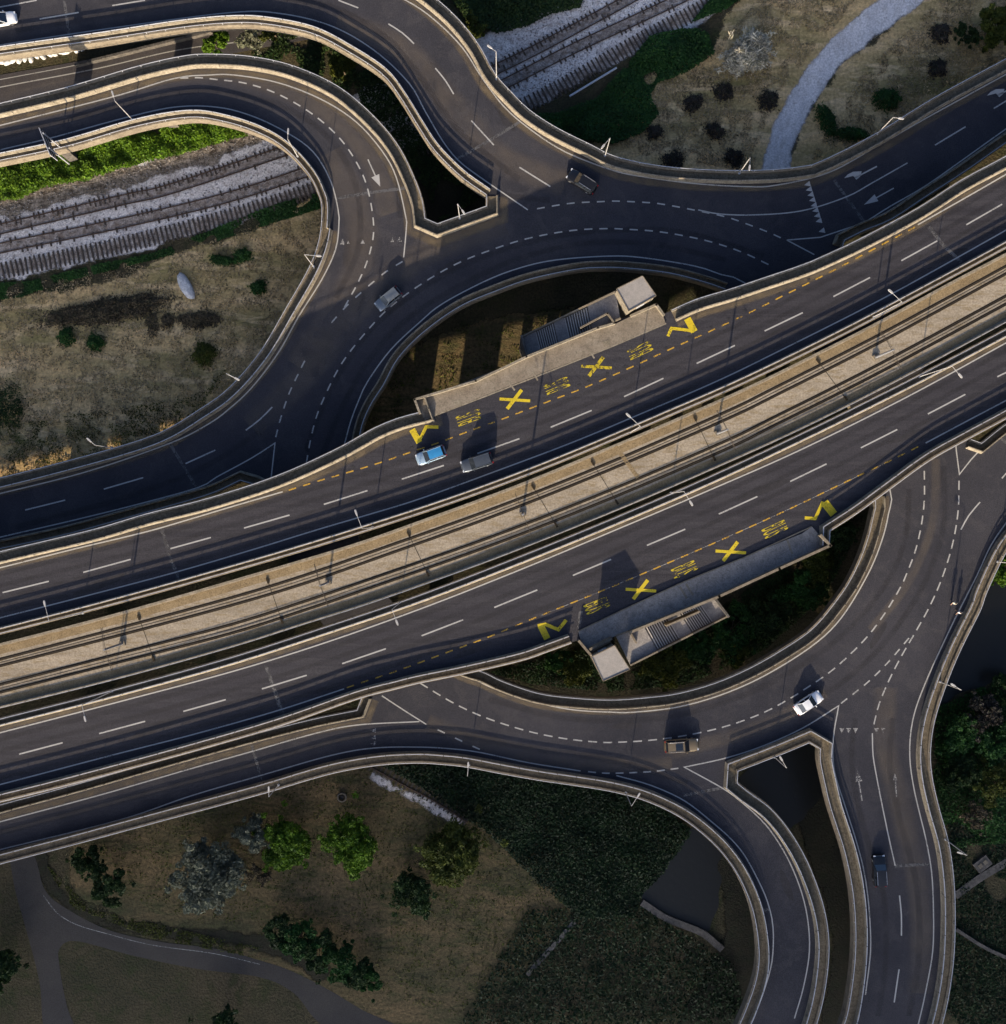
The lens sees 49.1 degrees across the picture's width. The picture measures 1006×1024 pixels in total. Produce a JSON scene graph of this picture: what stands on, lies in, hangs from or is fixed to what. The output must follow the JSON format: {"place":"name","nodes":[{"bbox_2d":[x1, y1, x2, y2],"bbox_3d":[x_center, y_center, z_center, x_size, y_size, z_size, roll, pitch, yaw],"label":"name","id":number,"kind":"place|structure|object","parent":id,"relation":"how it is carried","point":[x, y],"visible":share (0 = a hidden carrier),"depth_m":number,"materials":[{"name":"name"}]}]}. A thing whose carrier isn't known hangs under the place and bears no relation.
{"place":"outdoors","nodes":[
{"label":"outdoors","id":0,"kind":"place"},
{"bbox_2d":[0,133,264,219],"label":"rocky bank","id":1,"kind":"structure","parent":0,"point":[179,162],"depth_m":164.98,"materials":[{"name":"grey stone"}]},
{"bbox_2d":[0,123,247,200],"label":"creepers","id":2,"kind":"object","parent":1,"relation":"on","point":[82,168],"visible":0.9,"depth_m":164.23,"materials":[{"name":"green plant"}]},
{"bbox_2d":[0,137,310,282],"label":"stones","id":3,"kind":"object","parent":1,"relation":"on","point":[135,207],"visible":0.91,"depth_m":164.94,"materials":[{"name":"grey gravel"}]},
{"bbox_2d":[0,30,307,102],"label":"road","id":4,"kind":"structure","parent":0,"point":[13,92],"depth_m":164.98,"materials":[{"name":"grey asphalt"}]},
{"bbox_2d":[0,198,320,476],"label":"dry field","id":5,"kind":"structure","parent":0,"point":[163,350],"depth_m":165.00,"materials":[{"name":"beige plant"}]},
{"bbox_2d":[0,372,32,435],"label":"bush","id":6,"kind":"object","parent":5,"relation":"on","point":[12,407],"visible":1,"depth_m":164.27,"materials":[{"name":"green plant"}]},
{"bbox_2d":[12,286,198,332],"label":"hedge","id":7,"kind":"object","parent":5,"relation":"on","point":[112,310],"visible":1,"depth_m":164.37,"materials":[{"name":"brown plant"}]},
{"bbox_2d":[0,193,320,299],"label":"weeds","id":8,"kind":"object","parent":5,"relation":"on","point":[265,215],"visible":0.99,"depth_m":164.80,"materials":[{"name":"green plant"}]},
{"bbox_2d":[172,306,228,329],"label":"bush","id":9,"kind":"object","parent":5,"relation":"on","point":[202,318],"visible":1,"depth_m":164.60,"materials":[{"name":"green plant"}]},
{"bbox_2d":[34,853,330,980],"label":"ditch","id":10,"kind":"object","parent":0,"point":[260,942],"visible":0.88,"depth_m":164.99,"materials":[{"name":"soil"}]},
{"bbox_2d":[10,856,392,1023],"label":"path","id":11,"kind":"structure","parent":0,"point":[50,931],"depth_m":164.98,"materials":[{"name":"grey asphalt"}]},
{"bbox_2d":[68,764,575,1023],"bbox_3d":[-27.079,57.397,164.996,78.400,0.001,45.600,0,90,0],"label":"dry field","id":12,"kind":"structure","parent":0,"point":[393,1007],"depth_m":165.00,"materials":[{"name":"brown plant"}]},
{"bbox_2d":[65,844,104,881],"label":"tree","id":13,"kind":"object","parent":12,"relation":"on","point":[82,865],"visible":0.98,"depth_m":162.20,"materials":[{"name":"green plant"}]},
{"bbox_2d":[86,860,135,908],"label":"tree","id":14,"kind":"object","parent":12,"relation":"on","point":[102,891],"visible":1,"depth_m":161.20,"materials":[{"name":"green plant"}]},
{"bbox_2d":[47,866,259,958],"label":"grass","id":15,"kind":"structure","parent":12,"relation":"on","point":[150,930],"depth_m":164.90,"materials":[{"name":"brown plant"}]},
{"bbox_2d":[165,836,248,915],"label":"tree","id":16,"kind":"object","parent":12,"relation":"on","point":[217,874],"visible":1,"depth_m":159.48,"materials":[{"name":"plant"}]},
{"bbox_2d":[230,813,270,853],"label":"tree","id":17,"kind":"object","parent":12,"relation":"on","point":[256,844],"visible":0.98,"depth_m":161.39,"materials":[{"name":"plant"}]},
{"bbox_2d":[262,912,297,949],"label":"tree","id":18,"kind":"object","parent":12,"relation":"on","point":[280,922],"visible":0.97,"depth_m":162.00,"materials":[{"name":"green plant"}]},
{"bbox_2d":[251,800,311,872],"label":"tree","id":19,"kind":"object","parent":12,"relation":"on","point":[291,850],"visible":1,"depth_m":160.79,"materials":[{"name":"green plant"}]},
{"bbox_2d":[270,918,319,963],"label":"tree","id":20,"kind":"object","parent":12,"relation":"on","point":[300,942],"visible":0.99,"depth_m":161.85,"materials":[{"name":"green plant"}]},
{"bbox_2d":[292,927,337,983],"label":"tree","id":21,"kind":"object","parent":12,"relation":"on","point":[324,938],"visible":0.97,"depth_m":161.86,"materials":[{"name":"green plant"}]},
{"bbox_2d":[319,939,356,984],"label":"tree","id":22,"kind":"object","parent":12,"relation":"on","point":[340,960],"visible":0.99,"depth_m":161.62,"materials":[{"name":"green plant"}]},
{"bbox_2d":[317,791,378,881],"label":"tree","id":23,"kind":"object","parent":12,"relation":"on","point":[348,842],"visible":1,"depth_m":160.38,"materials":[{"name":"green plant"}]},
{"bbox_2d":[344,956,374,990],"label":"tree","id":24,"kind":"object","parent":12,"relation":"on","point":[355,980],"visible":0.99,"depth_m":161.46,"materials":[{"name":"green plant"}]},
{"bbox_2d":[380,866,437,919],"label":"tree","id":25,"kind":"object","parent":12,"relation":"on","point":[410,889],"visible":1,"depth_m":161.54,"materials":[{"name":"green plant"}]},
{"bbox_2d":[413,803,508,888],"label":"tree","id":26,"kind":"object","parent":12,"relation":"on","point":[458,853],"visible":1,"depth_m":160.02,"materials":[{"name":"green plant"}]},
{"bbox_2d":[371,773,462,823],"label":"gravel path","id":27,"kind":"structure","parent":0,"point":[409,795],"depth_m":164.98,"materials":[{"name":"grey gravel"}]},
{"bbox_2d":[364,306,575,431],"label":"dry field","id":28,"kind":"structure","parent":0,"point":[426,377],"depth_m":165.00,"materials":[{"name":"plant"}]},
{"bbox_2d":[0,0,1005,1023],"bbox_3d":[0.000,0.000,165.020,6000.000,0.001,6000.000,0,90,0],"label":"ground","id":29,"kind":"structure","parent":0,"point":[105,987],"depth_m":165.02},
{"bbox_2d":[0,949,29,994],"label":"tree","id":30,"kind":"object","parent":29,"relation":"on","point":[8,969],"visible":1,"depth_m":160.84,"materials":[{"name":"green plant"}]},
{"bbox_2d":[74,32,212,67],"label":"wall","id":31,"kind":"structure","parent":29,"relation":"on","point":[136,50],"depth_m":164.20,"materials":[{"name":"concrete"}]},
{"bbox_2d":[327,52,357,81],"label":"tree","id":32,"kind":"object","parent":29,"relation":"on","point":[344,64],"visible":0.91,"depth_m":161.74,"materials":[{"name":"green plant"}]},
{"bbox_2d":[0,0,709,279],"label":"ballast bed","id":33,"kind":"object","parent":29,"relation":"on","point":[492,39],"visible":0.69,"depth_m":164.99,"materials":[{"name":"grey gravel"}]},
{"bbox_2d":[0,0,637,237],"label":"railway track","id":34,"kind":"structure","parent":33,"relation":"on","point":[197,181],"depth_m":164.86,"materials":[{"name":"grey metal"}]},
{"bbox_2d":[0,0,688,253],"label":"railway track","id":35,"kind":"structure","parent":33,"relation":"on","point":[255,187],"depth_m":164.88,"materials":[{"name":"grey metal"}]},
{"bbox_2d":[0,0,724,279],"bbox_3d":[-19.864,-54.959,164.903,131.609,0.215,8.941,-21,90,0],"label":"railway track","id":36,"kind":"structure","parent":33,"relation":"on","point":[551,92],"depth_m":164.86,"materials":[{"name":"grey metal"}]},
{"bbox_2d":[490,0,693,100],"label":"stones","id":37,"kind":"object","parent":33,"relation":"on","point":[573,40],"visible":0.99,"depth_m":164.94,"materials":[{"name":"grey stone"}]},
{"bbox_2d":[251,33,479,220],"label":"undergrowth","id":38,"kind":"object","parent":29,"relation":"on","point":[381,113],"visible":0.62,"depth_m":164.74,"materials":[{"name":"green plant"}]},
{"bbox_2d":[407,148,484,222],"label":"wet soil","id":39,"kind":"structure","parent":29,"relation":"on","point":[447,194],"depth_m":165.00,"materials":[{"name":"black soil"}]},
{"bbox_2d":[0,0,1005,1023],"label":"elevated road","id":40,"kind":"structure","parent":29,"relation":"on","point":[867,660],"depth_m":155.40,"materials":[{"name":"grey asphalt"}]},
{"bbox_2d":[0,471,263,550],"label":"parapet","id":41,"kind":"structure","parent":40,"relation":"on","point":[230,481],"depth_m":155.30,"materials":[{"name":"concrete"}]},
{"bbox_2d":[0,110,330,228],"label":"parapet","id":42,"kind":"structure","parent":40,"relation":"on","point":[100,135],"depth_m":155.18,"materials":[{"name":"concrete"}]},
{"bbox_2d":[0,228,332,489],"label":"parapet","id":43,"kind":"structure","parent":40,"relation":"on","point":[237,388],"depth_m":155.28,"materials":[{"name":"concrete"}]},
{"bbox_2d":[0,697,370,813],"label":"parapet","id":44,"kind":"structure","parent":40,"relation":"on","point":[359,710],"depth_m":155.30,"materials":[{"name":"concrete"}]},
{"bbox_2d":[0,15,490,198],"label":"parapet","id":45,"kind":"structure","parent":40,"relation":"on","point":[165,30],"depth_m":155.18,"materials":[{"name":"concrete"}]},
{"bbox_2d":[0,54,498,237],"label":"parapet","id":46,"kind":"structure","parent":40,"relation":"on","point":[367,118],"depth_m":155.28,"materials":[{"name":"concrete"}]},
{"bbox_2d":[0,751,768,1023],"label":"parapet","id":47,"kind":"structure","parent":40,"relation":"on","point":[748,1009],"depth_m":155.30,"materials":[{"name":"concrete"}]},
{"bbox_2d":[352,261,726,438],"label":"parapet","id":48,"kind":"structure","parent":40,"relation":"on","point":[409,342],"depth_m":155.25,"materials":[{"name":"concrete"}]},
{"bbox_2d":[460,496,885,709],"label":"parapet","id":49,"kind":"structure","parent":40,"relation":"on","point":[818,626],"depth_m":155.30,"materials":[{"name":"concrete"}]},
{"bbox_2d":[416,0,1005,183],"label":"parapet","id":50,"kind":"structure","parent":40,"relation":"on","point":[503,93],"depth_m":155.30,"materials":[{"name":"concrete"}]},
{"bbox_2d":[723,728,867,1023],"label":"parapet","id":51,"kind":"structure","parent":40,"relation":"on","point":[858,950],"depth_m":155.30,"materials":[{"name":"concrete"}]},
{"bbox_2d":[832,132,1005,246],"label":"parapet","id":52,"kind":"structure","parent":40,"relation":"on","point":[915,198],"depth_m":155.30,"materials":[{"name":"concrete"}]},
{"bbox_2d":[916,529,1005,1023],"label":"parapet","id":53,"kind":"structure","parent":40,"relation":"on","point":[968,618],"depth_m":155.16,"materials":[{"name":"concrete"}]},
{"bbox_2d":[966,420,1005,453],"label":"parapet","id":54,"kind":"structure","parent":40,"relation":"on","point":[989,439],"depth_m":155.30,"materials":[{"name":"concrete"}]},
{"bbox_2d":[0,338,1005,791],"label":"elevated road","id":55,"kind":"structure","parent":29,"relation":"on","point":[814,482],"depth_m":148.80,"materials":[{"name":"grey asphalt"}]},
{"bbox_2d":[0,634,571,802],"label":"parapet","id":56,"kind":"structure","parent":55,"relation":"on","point":[289,717],"depth_m":148.56,"materials":[{"name":"concrete"}]},
{"bbox_2d":[0,327,1005,726],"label":"parapet","id":57,"kind":"structure","parent":55,"relation":"on","point":[538,551],"depth_m":148.53,"materials":[{"name":"concrete"}]},
{"bbox_2d":[577,526,831,655],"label":"bus platform","id":58,"kind":"structure","parent":55,"relation":"on","point":[701,589],"depth_m":148.64,"materials":[{"name":"metal"}]},
{"bbox_2d":[819,408,1005,545],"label":"parapet","id":59,"kind":"structure","parent":55,"relation":"on","point":[882,488],"depth_m":148.52,"materials":[{"name":"concrete"}]},
{"bbox_2d":[0,170,1005,625],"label":"elevated road","id":60,"kind":"structure","parent":29,"relation":"on","point":[672,362],"depth_m":148.80,"materials":[{"name":"grey asphalt"}]},
{"bbox_2d":[0,397,434,563],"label":"parapet","id":61,"kind":"structure","parent":60,"relation":"on","point":[339,453],"depth_m":148.70,"materials":[{"name":"concrete"}]},
{"bbox_2d":[0,240,1005,634],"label":"parapet","id":62,"kind":"structure","parent":60,"relation":"on","point":[608,438],"depth_m":148.45,"materials":[{"name":"concrete"}]},
{"bbox_2d":[413,303,665,419],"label":"bus platform","id":63,"kind":"structure","parent":60,"relation":"on","point":[603,337],"depth_m":148.64,"materials":[{"name":"concrete"}]},
{"bbox_2d":[670,155,1005,321],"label":"parapet","id":64,"kind":"structure","parent":60,"relation":"on","point":[895,226],"depth_m":148.70,"materials":[{"name":"concrete"}]},
{"bbox_2d":[0,254,1005,705],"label":"tram viaduct","id":65,"kind":"object","parent":29,"relation":"on","point":[766,410],"visible":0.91,"depth_m":148.80,"materials":[{"name":"concrete"}]},
{"bbox_2d":[0,294,1005,693],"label":"tram track","id":66,"kind":"structure","parent":65,"relation":"on","point":[516,526],"depth_m":148.79,"materials":[{"name":"metal"}]},
{"bbox_2d":[0,265,1005,666],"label":"tram track","id":67,"kind":"structure","parent":65,"relation":"on","point":[18,655],"depth_m":148.79,"materials":[{"name":"metal"}]},
{"bbox_2d":[0,320,1005,707],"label":"parapet","id":68,"kind":"structure","parent":65,"relation":"on","point":[512,550],"depth_m":148.38,"materials":[{"name":"concrete"}]},
{"bbox_2d":[0,253,1005,644],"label":"parapet","id":69,"kind":"structure","parent":65,"relation":"on","point":[516,485],"depth_m":148.38,"materials":[{"name":"concrete"}]},
{"bbox_2d":[452,0,582,33],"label":"thicket","id":70,"kind":"object","parent":29,"relation":"on","point":[513,11],"visible":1,"depth_m":164.37,"materials":[{"name":"green plant"}]},
{"bbox_2d":[381,764,691,919],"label":"ivy bank","id":71,"kind":"structure","parent":29,"relation":"on","point":[646,872],"depth_m":164.44,"materials":[{"name":"green plant"}]},
{"bbox_2d":[519,291,620,357],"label":"staircase","id":72,"kind":"structure","parent":29,"relation":"on","point":[563,328],"depth_m":150.14,"materials":[{"name":"concrete"}]},
{"bbox_2d":[557,649,592,685],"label":"tree","id":73,"kind":"object","parent":29,"relation":"on","point":[575,670],"visible":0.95,"depth_m":161.19,"materials":[{"name":"green plant"}]},
{"bbox_2d":[460,906,742,1023],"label":"undergrowth","id":74,"kind":"object","parent":29,"relation":"on","point":[602,943],"visible":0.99,"depth_m":164.57,"materials":[{"name":"green plant"}]},
{"bbox_2d":[590,642,629,681],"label":"lift tower","id":75,"kind":"structure","parent":29,"relation":"on","point":[608,661],"depth_m":145.15,"materials":[{"name":"concrete"}]},
{"bbox_2d":[536,27,714,143],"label":"thicket","id":76,"kind":"object","parent":29,"relation":"on","point":[610,103],"visible":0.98,"depth_m":164.20,"materials":[{"name":"green plant"}]},
{"bbox_2d":[615,275,656,318],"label":"lift tower","id":77,"kind":"structure","parent":29,"relation":"on","point":[635,295],"depth_m":145.15,"materials":[{"name":"concrete"}]},
{"bbox_2d":[638,644,692,691],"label":"tree","id":78,"kind":"object","parent":29,"relation":"on","point":[661,663],"visible":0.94,"depth_m":161.30,"materials":[{"name":"green plant"}]},
{"bbox_2d":[616,599,729,665],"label":"staircase","id":79,"kind":"structure","parent":29,"relation":"on","point":[653,639],"depth_m":149.79,"materials":[{"name":"concrete"}]},
{"bbox_2d":[491,527,860,691],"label":"undergrowth","id":80,"kind":"object","parent":29,"relation":"on","point":[797,612],"visible":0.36,"depth_m":164.71,"materials":[{"name":"green plant"}]},
{"bbox_2d":[640,899,724,951],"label":"wall","id":81,"kind":"structure","parent":29,"relation":"on","point":[697,930],"depth_m":164.60,"materials":[{"name":"concrete"}]},
{"bbox_2d":[674,630,723,664],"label":"tree","id":82,"kind":"object","parent":29,"relation":"on","point":[694,648],"visible":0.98,"depth_m":161.32,"materials":[{"name":"green plant"}]},
{"bbox_2d":[677,855,754,1023],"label":"wet soil","id":83,"kind":"structure","parent":29,"relation":"on","point":[738,950],"depth_m":164.99,"materials":[{"name":"brown soil"}]},
{"bbox_2d":[742,590,792,649],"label":"tree","id":84,"kind":"object","parent":29,"relation":"on","point":[769,624],"visible":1,"depth_m":161.56,"materials":[{"name":"green plant"}]},
{"bbox_2d":[772,568,829,611],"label":"tree","id":85,"kind":"object","parent":29,"relation":"on","point":[802,595],"visible":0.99,"depth_m":161.21,"materials":[{"name":"green plant"}]},
{"bbox_2d":[801,549,834,588],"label":"tree","id":86,"kind":"object","parent":29,"relation":"on","point":[819,572],"visible":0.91,"depth_m":161.35,"materials":[{"name":"green plant"}]},
{"bbox_2d":[797,796,849,1023],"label":"wet soil","id":87,"kind":"structure","parent":29,"relation":"on","point":[821,846],"depth_m":164.99,"materials":[{"name":"brown soil"}]},
{"bbox_2d":[827,520,857,553],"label":"tree","id":88,"kind":"object","parent":29,"relation":"on","point":[842,534],"visible":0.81,"depth_m":160.95,"materials":[{"name":"green plant"}]},
{"bbox_2d":[934,754,987,793],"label":"tree","id":89,"kind":"object","parent":29,"relation":"on","point":[956,776],"visible":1,"depth_m":161.87,"materials":[{"name":"green plant"}]},
{"bbox_2d":[937,711,991,758],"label":"tree","id":90,"kind":"object","parent":29,"relation":"on","point":[960,739],"visible":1,"depth_m":161.66,"materials":[{"name":"green plant"}]},
{"bbox_2d":[933,683,1005,848],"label":"undergrowth","id":91,"kind":"object","parent":29,"relation":"on","point":[952,708],"visible":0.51,"depth_m":164.63,"materials":[{"name":"green plant"}]},
{"bbox_2d":[946,813,1005,1023],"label":"undergrowth","id":92,"kind":"object","parent":29,"relation":"on","point":[990,954],"visible":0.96,"depth_m":164.84,"materials":[{"name":"green plant"}]},
{"bbox_2d":[962,690,1005,742],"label":"tree","id":93,"kind":"object","parent":29,"relation":"on","point":[989,708],"visible":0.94,"depth_m":161.40,"materials":[{"name":"grey plant"}]},
{"bbox_2d":[972,757,1005,809],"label":"tree","id":94,"kind":"object","parent":29,"relation":"on","point":[996,772],"visible":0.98,"depth_m":161.69,"materials":[{"name":"green plant"}]},
{"bbox_2d":[975,719,1005,768],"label":"tree","id":95,"kind":"object","parent":29,"relation":"on","point":[992,753],"visible":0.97,"depth_m":161.79,"materials":[{"name":"green plant"}]},
{"bbox_2d":[587,0,878,169],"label":"dry field","id":96,"kind":"structure","parent":0,"point":[741,8],"depth_m":165.00,"materials":[{"name":"beige plant"}]},
{"bbox_2d":[714,26,776,80],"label":"tree","id":97,"kind":"object","parent":96,"relation":"on","point":[748,52],"visible":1,"depth_m":161.34,"materials":[{"name":"grey plant"}]},
{"bbox_2d":[642,581,1005,931],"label":"water","id":98,"kind":"structure","parent":0,"point":[685,887],"depth_m":164.99,"materials":[{"name":"black liquid"}]},
{"bbox_2d":[762,0,922,169],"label":"gravel path","id":99,"kind":"structure","parent":0,"point":[856,34],"depth_m":164.98,"materials":[{"name":"grey gravel"}]},
{"bbox_2d":[790,0,1005,167],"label":"dry field","id":100,"kind":"structure","parent":0,"point":[848,73],"depth_m":165.00,"materials":[{"name":"beige plant"}]},
{"bbox_2d":[869,87,906,116],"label":"bush","id":101,"kind":"object","parent":100,"relation":"on","point":[884,95],"visible":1,"depth_m":164.27,"materials":[{"name":"green plant"}]},
{"bbox_2d":[978,2,1005,53],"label":"tree","id":102,"kind":"object","parent":100,"relation":"on","point":[994,35],"visible":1,"depth_m":161.46,"materials":[{"name":"green plant"}]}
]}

